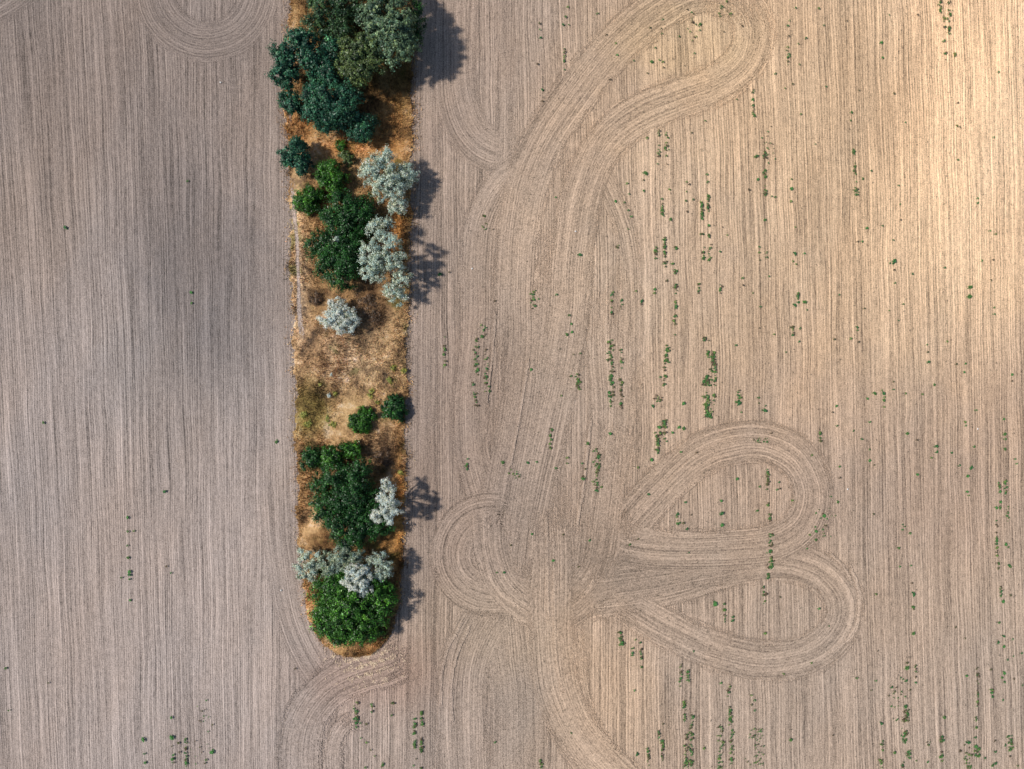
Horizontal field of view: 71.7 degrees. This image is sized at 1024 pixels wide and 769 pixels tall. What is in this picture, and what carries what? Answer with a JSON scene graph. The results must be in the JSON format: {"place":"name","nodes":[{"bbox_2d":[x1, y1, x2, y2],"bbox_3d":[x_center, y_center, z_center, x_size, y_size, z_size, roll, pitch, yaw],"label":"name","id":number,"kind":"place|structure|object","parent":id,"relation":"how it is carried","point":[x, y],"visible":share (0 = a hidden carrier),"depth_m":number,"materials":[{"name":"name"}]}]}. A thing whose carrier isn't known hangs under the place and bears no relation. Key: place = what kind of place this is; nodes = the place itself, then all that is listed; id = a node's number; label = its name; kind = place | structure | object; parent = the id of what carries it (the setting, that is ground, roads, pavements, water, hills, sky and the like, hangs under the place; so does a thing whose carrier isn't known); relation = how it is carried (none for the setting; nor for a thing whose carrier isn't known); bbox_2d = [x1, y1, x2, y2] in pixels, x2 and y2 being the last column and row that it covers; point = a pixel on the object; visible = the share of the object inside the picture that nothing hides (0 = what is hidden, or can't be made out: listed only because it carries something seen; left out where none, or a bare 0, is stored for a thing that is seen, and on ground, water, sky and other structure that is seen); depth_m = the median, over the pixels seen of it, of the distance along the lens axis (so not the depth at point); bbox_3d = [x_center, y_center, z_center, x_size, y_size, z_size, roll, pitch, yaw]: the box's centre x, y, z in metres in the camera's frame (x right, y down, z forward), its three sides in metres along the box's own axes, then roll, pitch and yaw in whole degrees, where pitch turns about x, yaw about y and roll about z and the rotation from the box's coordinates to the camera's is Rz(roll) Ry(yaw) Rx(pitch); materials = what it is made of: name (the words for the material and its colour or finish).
{"place":"outdoors","nodes":[
{"label":"outdoors","id":0,"kind":"place"},
{"bbox_2d":[0,0,37,25],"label":"tillage track","id":1,"kind":"structure","parent":0,"point":[9,6],"depth_m":119.99,"materials":[{"name":"soil"}]},
{"bbox_2d":[0,0,334,768],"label":"field","id":2,"kind":"structure","parent":0,"point":[128,372],"depth_m":120.01,"materials":[{"name":"soil"}]},
{"bbox_2d":[134,0,278,64],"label":"tillage track","id":3,"kind":"structure","parent":0,"point":[239,29],"depth_m":119.99,"materials":[{"name":"soil"}]},
{"bbox_2d":[253,0,333,683],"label":"tillage track","id":4,"kind":"structure","parent":0,"point":[271,211],"depth_m":119.99,"materials":[{"name":"soil"}]},
{"bbox_2d":[322,709,364,768],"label":"tillage track","id":5,"kind":"structure","parent":0,"point":[334,746],"depth_m":119.89,"materials":[{"name":"soil"}]},
{"bbox_2d":[273,0,422,659],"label":"verge","id":6,"kind":"structure","parent":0,"point":[296,180],"depth_m":119.64,"materials":[{"name":"brown plant"}]},
{"bbox_2d":[264,35,303,92],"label":"oak tree","id":7,"kind":"object","parent":6,"relation":"on","point":[285,69],"visible":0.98,"depth_m":114.19,"materials":[{"name":"green plant"}]},
{"bbox_2d":[276,89,304,115],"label":"oak tree","id":8,"kind":"object","parent":6,"relation":"on","point":[290,104],"visible":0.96,"depth_m":116.30,"materials":[{"name":"green plant"}]},
{"bbox_2d":[276,135,316,178],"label":"oak tree","id":9,"kind":"object","parent":6,"relation":"on","point":[292,157],"visible":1,"depth_m":116.24,"materials":[{"name":"green plant"}]},
{"bbox_2d":[290,178,303,337],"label":"worn path","id":10,"kind":"structure","parent":6,"relation":"on","point":[298,302],"depth_m":119.69,"materials":[{"name":"brown soil"}]},
{"bbox_2d":[300,411,308,419],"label":"flowering weed","id":11,"kind":"object","parent":6,"relation":"on","point":[304,414],"visible":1,"depth_m":119.40,"materials":[{"name":"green plant"}]},
{"bbox_2d":[281,24,328,75],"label":"oak tree","id":12,"kind":"object","parent":6,"relation":"on","point":[299,40],"visible":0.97,"depth_m":113.57,"materials":[{"name":"green plant"}]},
{"bbox_2d":[292,547,321,588],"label":"silver tree","id":13,"kind":"object","parent":6,"relation":"on","point":[311,565],"visible":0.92,"depth_m":116.82,"materials":[{"name":"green plant"}]},
{"bbox_2d":[290,181,325,217],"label":"green tree","id":14,"kind":"object","parent":6,"relation":"on","point":[306,202],"visible":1,"depth_m":117.85,"materials":[{"name":"green plant"}]},
{"bbox_2d":[303,419,312,427],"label":"flowering weed","id":15,"kind":"object","parent":6,"relation":"on","point":[308,423],"visible":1,"depth_m":119.39,"materials":[{"name":"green plant"}]},
{"bbox_2d":[299,444,322,471],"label":"green tree","id":16,"kind":"object","parent":6,"relation":"on","point":[311,458],"visible":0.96,"depth_m":117.61,"materials":[{"name":"green plant"}]},
{"bbox_2d":[307,290,323,305],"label":"dry scrub","id":17,"kind":"object","parent":6,"relation":"on","point":[317,300],"visible":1,"depth_m":119.23,"materials":[{"name":"brown plant"}]},
{"bbox_2d":[304,34,343,90],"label":"oak tree","id":18,"kind":"object","parent":6,"relation":"on","point":[322,71],"visible":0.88,"depth_m":114.82,"materials":[{"name":"green plant"}]},
{"bbox_2d":[312,157,351,199],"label":"green tree","id":19,"kind":"object","parent":6,"relation":"on","point":[330,178],"visible":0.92,"depth_m":117.16,"materials":[{"name":"green plant"}]},
{"bbox_2d":[297,75,367,136],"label":"oak tree","id":20,"kind":"object","parent":6,"relation":"on","point":[325,108],"visible":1,"depth_m":114.23,"materials":[{"name":"green plant"}]},
{"bbox_2d":[328,421,336,427],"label":"flowering weed","id":21,"kind":"object","parent":6,"relation":"on","point":[333,425],"visible":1,"depth_m":119.37,"materials":[{"name":"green plant"}]},
{"bbox_2d":[301,227,366,293],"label":"green tree","id":22,"kind":"object","parent":6,"relation":"on","point":[338,261],"visible":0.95,"depth_m":115.74,"materials":[{"name":"green plant"}]},
{"bbox_2d":[332,236,339,243],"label":"silver sprig","id":23,"kind":"object","parent":22,"relation":"on","point":[336,238],"visible":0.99,"depth_m":113.98,"materials":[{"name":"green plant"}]},
{"bbox_2d":[296,0,371,45],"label":"dark tree","id":24,"kind":"object","parent":6,"relation":"on","point":[333,23],"visible":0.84,"depth_m":115.84,"materials":[{"name":"green plant"}]},
{"bbox_2d":[315,296,361,335],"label":"silver tree","id":25,"kind":"object","parent":6,"relation":"on","point":[339,314],"visible":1,"depth_m":117.14,"materials":[{"name":"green plant"}]},
{"bbox_2d":[333,138,347,151],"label":"shrub","id":26,"kind":"object","parent":6,"relation":"on","point":[340,144],"visible":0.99,"depth_m":118.89,"materials":[{"name":"green plant"}]},
{"bbox_2d":[317,539,365,580],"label":"silver tree","id":27,"kind":"object","parent":6,"relation":"on","point":[343,559],"visible":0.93,"depth_m":115.38,"materials":[{"name":"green plant"}]},
{"bbox_2d":[320,439,364,470],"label":"green tree","id":28,"kind":"object","parent":6,"relation":"on","point":[331,454],"visible":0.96,"depth_m":117.33,"materials":[{"name":"green plant"}]},
{"bbox_2d":[315,186,379,245],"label":"green tree","id":29,"kind":"object","parent":6,"relation":"on","point":[342,216],"visible":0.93,"depth_m":116.01,"materials":[{"name":"green plant"}]},
{"bbox_2d":[337,150,359,166],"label":"shrub","id":30,"kind":"object","parent":6,"relation":"on","point":[343,154],"visible":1,"depth_m":118.43,"materials":[{"name":"green plant"}]},
{"bbox_2d":[304,456,395,555],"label":"green tree","id":31,"kind":"object","parent":6,"relation":"on","point":[350,508],"visible":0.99,"depth_m":115.51,"materials":[{"name":"green plant"}]},
{"bbox_2d":[303,563,401,648],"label":"green tree","id":32,"kind":"object","parent":6,"relation":"on","point":[346,609],"visible":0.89,"depth_m":115.56,"materials":[{"name":"green plant"}]},
{"bbox_2d":[339,560,375,597],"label":"silver tree","id":33,"kind":"object","parent":6,"relation":"on","point":[359,581],"visible":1,"depth_m":114.27,"materials":[{"name":"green plant"}]},
{"bbox_2d":[334,31,388,89],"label":"olive green tree","id":34,"kind":"object","parent":6,"relation":"on","point":[360,59],"visible":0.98,"depth_m":113.20,"materials":[{"name":"green plant"}]},
{"bbox_2d":[343,110,380,145],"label":"oak tree","id":35,"kind":"object","parent":6,"relation":"on","point":[362,132],"visible":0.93,"depth_m":116.40,"materials":[{"name":"green plant"}]},
{"bbox_2d":[347,405,377,434],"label":"shrub","id":36,"kind":"object","parent":6,"relation":"on","point":[360,421],"visible":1,"depth_m":118.31,"materials":[{"name":"green plant"}]},
{"bbox_2d":[357,291,378,308],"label":"dry scrub","id":37,"kind":"object","parent":6,"relation":"on","point":[371,302],"visible":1,"depth_m":119.25,"materials":[{"name":"brown plant"}]},
{"bbox_2d":[364,307,383,325],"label":"dry scrub","id":38,"kind":"object","parent":6,"relation":"on","point":[376,317],"visible":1,"depth_m":119.28,"materials":[{"name":"brown plant"}]},
{"bbox_2d":[362,550,393,581],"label":"silver tree","id":39,"kind":"object","parent":6,"relation":"on","point":[379,574],"visible":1,"depth_m":115.43,"materials":[{"name":"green plant"}]},
{"bbox_2d":[371,445,393,467],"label":"dry scrub","id":40,"kind":"object","parent":6,"relation":"on","point":[379,457],"visible":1,"depth_m":119.31,"materials":[{"name":"brown plant"}]},
{"bbox_2d":[357,214,413,307],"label":"silver tree","id":41,"kind":"object","parent":6,"relation":"on","point":[375,258],"visible":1,"depth_m":114.23,"materials":[{"name":"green plant"}]},
{"bbox_2d":[368,477,405,525],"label":"silver tree","id":42,"kind":"object","parent":6,"relation":"on","point":[392,504],"visible":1,"depth_m":114.02,"materials":[{"name":"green plant"}]},
{"bbox_2d":[353,0,423,71],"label":"sage tree","id":43,"kind":"object","parent":6,"relation":"on","point":[394,24],"visible":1,"depth_m":112.10,"materials":[{"name":"green plant"}]},
{"bbox_2d":[357,143,421,215],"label":"silver tree","id":44,"kind":"object","parent":6,"relation":"on","point":[388,179],"visible":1,"depth_m":115.36,"materials":[{"name":"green plant"}]},
{"bbox_2d":[380,392,409,423],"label":"shrub","id":45,"kind":"object","parent":6,"relation":"on","point":[395,404],"visible":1,"depth_m":118.23,"materials":[{"name":"green plant"}]},
{"bbox_2d":[275,633,421,768],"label":"tillage track","id":46,"kind":"structure","parent":0,"point":[316,699],"depth_m":119.90,"materials":[{"name":"soil"}]},
{"bbox_2d":[324,645,409,692],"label":"straw","id":47,"kind":"object","parent":46,"relation":"on","point":[357,658],"visible":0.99,"depth_m":119.81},
{"bbox_2d":[404,0,442,768],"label":"tillage track","id":48,"kind":"structure","parent":0,"point":[421,633],"depth_m":119.98,"materials":[{"name":"soil"}]},
{"bbox_2d":[438,616,464,715],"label":"tillage track","id":49,"kind":"structure","parent":0,"point":[454,635],"depth_m":119.86,"materials":[{"name":"brown soil"}]},
{"bbox_2d":[449,624,470,725],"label":"tillage track","id":50,"kind":"structure","parent":0,"point":[452,676],"depth_m":119.86,"materials":[{"name":"brown soil"}]},
{"bbox_2d":[432,608,511,768],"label":"tillage track","id":51,"kind":"structure","parent":0,"point":[460,748],"depth_m":119.96,"materials":[{"name":"soil"}]},
{"bbox_2d":[430,0,521,172],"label":"tillage track","id":52,"kind":"structure","parent":0,"point":[459,114],"depth_m":119.98,"materials":[{"name":"soil"}]},
{"bbox_2d":[427,490,531,617],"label":"tillage track","id":53,"kind":"structure","parent":0,"point":[459,578],"depth_m":119.93,"materials":[{"name":"soil"}]},
{"bbox_2d":[485,311,496,408],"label":"tillage track","id":54,"kind":"structure","parent":0,"point":[492,348],"depth_m":119.85,"materials":[{"name":"brown soil"}]},
{"bbox_2d":[467,503,536,628],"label":"tillage track","id":55,"kind":"structure","parent":0,"point":[492,550],"depth_m":119.93,"materials":[{"name":"soil"}]},
{"bbox_2d":[493,0,516,234],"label":"tillage track","id":56,"kind":"structure","parent":0,"point":[506,84],"depth_m":119.97,"materials":[{"name":"soil"}]},
{"bbox_2d":[486,563,523,608],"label":"tillage track","id":57,"kind":"structure","parent":0,"point":[495,586],"depth_m":119.89,"materials":[{"name":"brown soil"}]},
{"bbox_2d":[449,146,571,522],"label":"tillage track","id":58,"kind":"structure","parent":0,"point":[472,424],"depth_m":119.96,"materials":[{"name":"soil"}]},
{"bbox_2d":[499,560,525,596],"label":"tillage track","id":59,"kind":"structure","parent":0,"point":[507,580],"depth_m":119.89,"materials":[{"name":"brown soil"}]},
{"bbox_2d":[479,229,551,552],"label":"tillage track","id":60,"kind":"structure","parent":0,"point":[508,409],"depth_m":119.94,"materials":[{"name":"soil"}]},
{"bbox_2d":[483,611,551,768],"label":"tillage track","id":61,"kind":"structure","parent":0,"point":[518,719],"depth_m":119.97,"materials":[{"name":"soil"}]},
{"bbox_2d":[507,359,529,472],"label":"tillage track","id":62,"kind":"structure","parent":0,"point":[521,402],"depth_m":119.84,"materials":[{"name":"brown soil"}]},
{"bbox_2d":[498,227,596,617],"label":"tillage track","id":63,"kind":"structure","parent":0,"point":[543,471],"depth_m":119.95,"materials":[{"name":"soil"}]},
{"bbox_2d":[544,510,550,623],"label":"tillage track","id":64,"kind":"structure","parent":0,"point":[547,569],"depth_m":119.85,"materials":[{"name":"brown soil"}]},
{"bbox_2d":[551,537,564,693],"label":"tillage track","id":65,"kind":"structure","parent":0,"point":[554,620],"depth_m":119.85,"materials":[{"name":"brown soil"}]},
{"bbox_2d":[543,473,605,768],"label":"tillage track","id":66,"kind":"structure","parent":0,"point":[582,680],"depth_m":119.95,"materials":[{"name":"soil"}]},
{"bbox_2d":[575,419,591,532],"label":"tillage track","id":67,"kind":"structure","parent":0,"point":[586,462],"depth_m":119.84,"materials":[{"name":"brown soil"}]},
{"bbox_2d":[525,509,643,768],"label":"tillage track","id":68,"kind":"structure","parent":0,"point":[586,745],"depth_m":119.90,"materials":[{"name":"soil"}]},
{"bbox_2d":[578,566,591,587],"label":"tillage track","id":69,"kind":"structure","parent":0,"point":[584,579],"depth_m":119.88,"materials":[{"name":"brown soil"}]},
{"bbox_2d":[579,574,595,597],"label":"tillage track","id":70,"kind":"structure","parent":0,"point":[587,590],"depth_m":119.88,"materials":[{"name":"brown soil"}]},
{"bbox_2d":[569,504,630,627],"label":"tillage track","id":71,"kind":"structure","parent":0,"point":[582,609],"depth_m":119.92,"materials":[{"name":"soil"}]},
{"bbox_2d":[570,278,637,619],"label":"tillage track","id":72,"kind":"structure","parent":0,"point":[599,366],"depth_m":119.95,"materials":[{"name":"soil"}]},
{"bbox_2d":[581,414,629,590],"bbox_3d":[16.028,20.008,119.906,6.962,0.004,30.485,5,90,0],"label":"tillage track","id":73,"kind":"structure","parent":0,"point":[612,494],"depth_m":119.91,"materials":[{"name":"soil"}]},
{"bbox_2d":[585,171,644,406],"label":"tillage track","id":74,"kind":"structure","parent":0,"point":[629,254],"depth_m":119.97,"materials":[{"name":"soil"}]},
{"bbox_2d":[488,0,748,401],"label":"tillage track","id":75,"kind":"structure","parent":0,"point":[592,69],"depth_m":119.94,"materials":[{"name":"soil"}]},
{"bbox_2d":[534,0,777,403],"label":"tillage track","id":76,"kind":"structure","parent":0,"point":[615,132],"depth_m":119.93,"materials":[{"name":"soil"}]},
{"bbox_2d":[599,557,745,602],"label":"tillage track","id":77,"kind":"structure","parent":0,"point":[642,582],"depth_m":119.92,"materials":[{"name":"soil"}]},
{"bbox_2d":[335,0,1023,768],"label":"field","id":78,"kind":"structure","parent":0,"point":[929,84],"depth_m":120.01,"materials":[{"name":"soil"}]},
{"bbox_2d":[404,0,427,45],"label":"dark tree","id":79,"kind":"object","parent":78,"relation":"on","point":[419,8],"visible":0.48,"depth_m":115.03,"materials":[{"name":"green plant"}]},
{"bbox_2d":[7,0,1023,768],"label":"weed seedlings","id":80,"kind":"object","parent":78,"relation":"on","point":[705,382],"visible":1,"depth_m":119.77,"materials":[{"name":"green plant"}]},
{"bbox_2d":[607,416,836,575],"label":"tillage track","id":81,"kind":"structure","parent":0,"point":[790,453],"depth_m":119.91,"materials":[{"name":"soil"}]},
{"bbox_2d":[669,438,774,480],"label":"tillage track","id":82,"kind":"structure","parent":0,"point":[700,453],"depth_m":119.87,"materials":[{"name":"brown soil"}]},
{"bbox_2d":[583,546,866,682],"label":"tillage track","id":83,"kind":"structure","parent":0,"point":[661,625],"depth_m":119.92,"materials":[{"name":"soil"}]},
{"bbox_2d":[827,552,854,584],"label":"tillage track","id":84,"kind":"structure","parent":0,"point":[841,564],"depth_m":119.87,"materials":[{"name":"brown soil"}]},
{"bbox_2d":[827,562,862,656],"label":"tillage track","id":85,"kind":"structure","parent":0,"point":[855,627],"depth_m":119.87,"materials":[{"name":"brown soil"}]}
]}

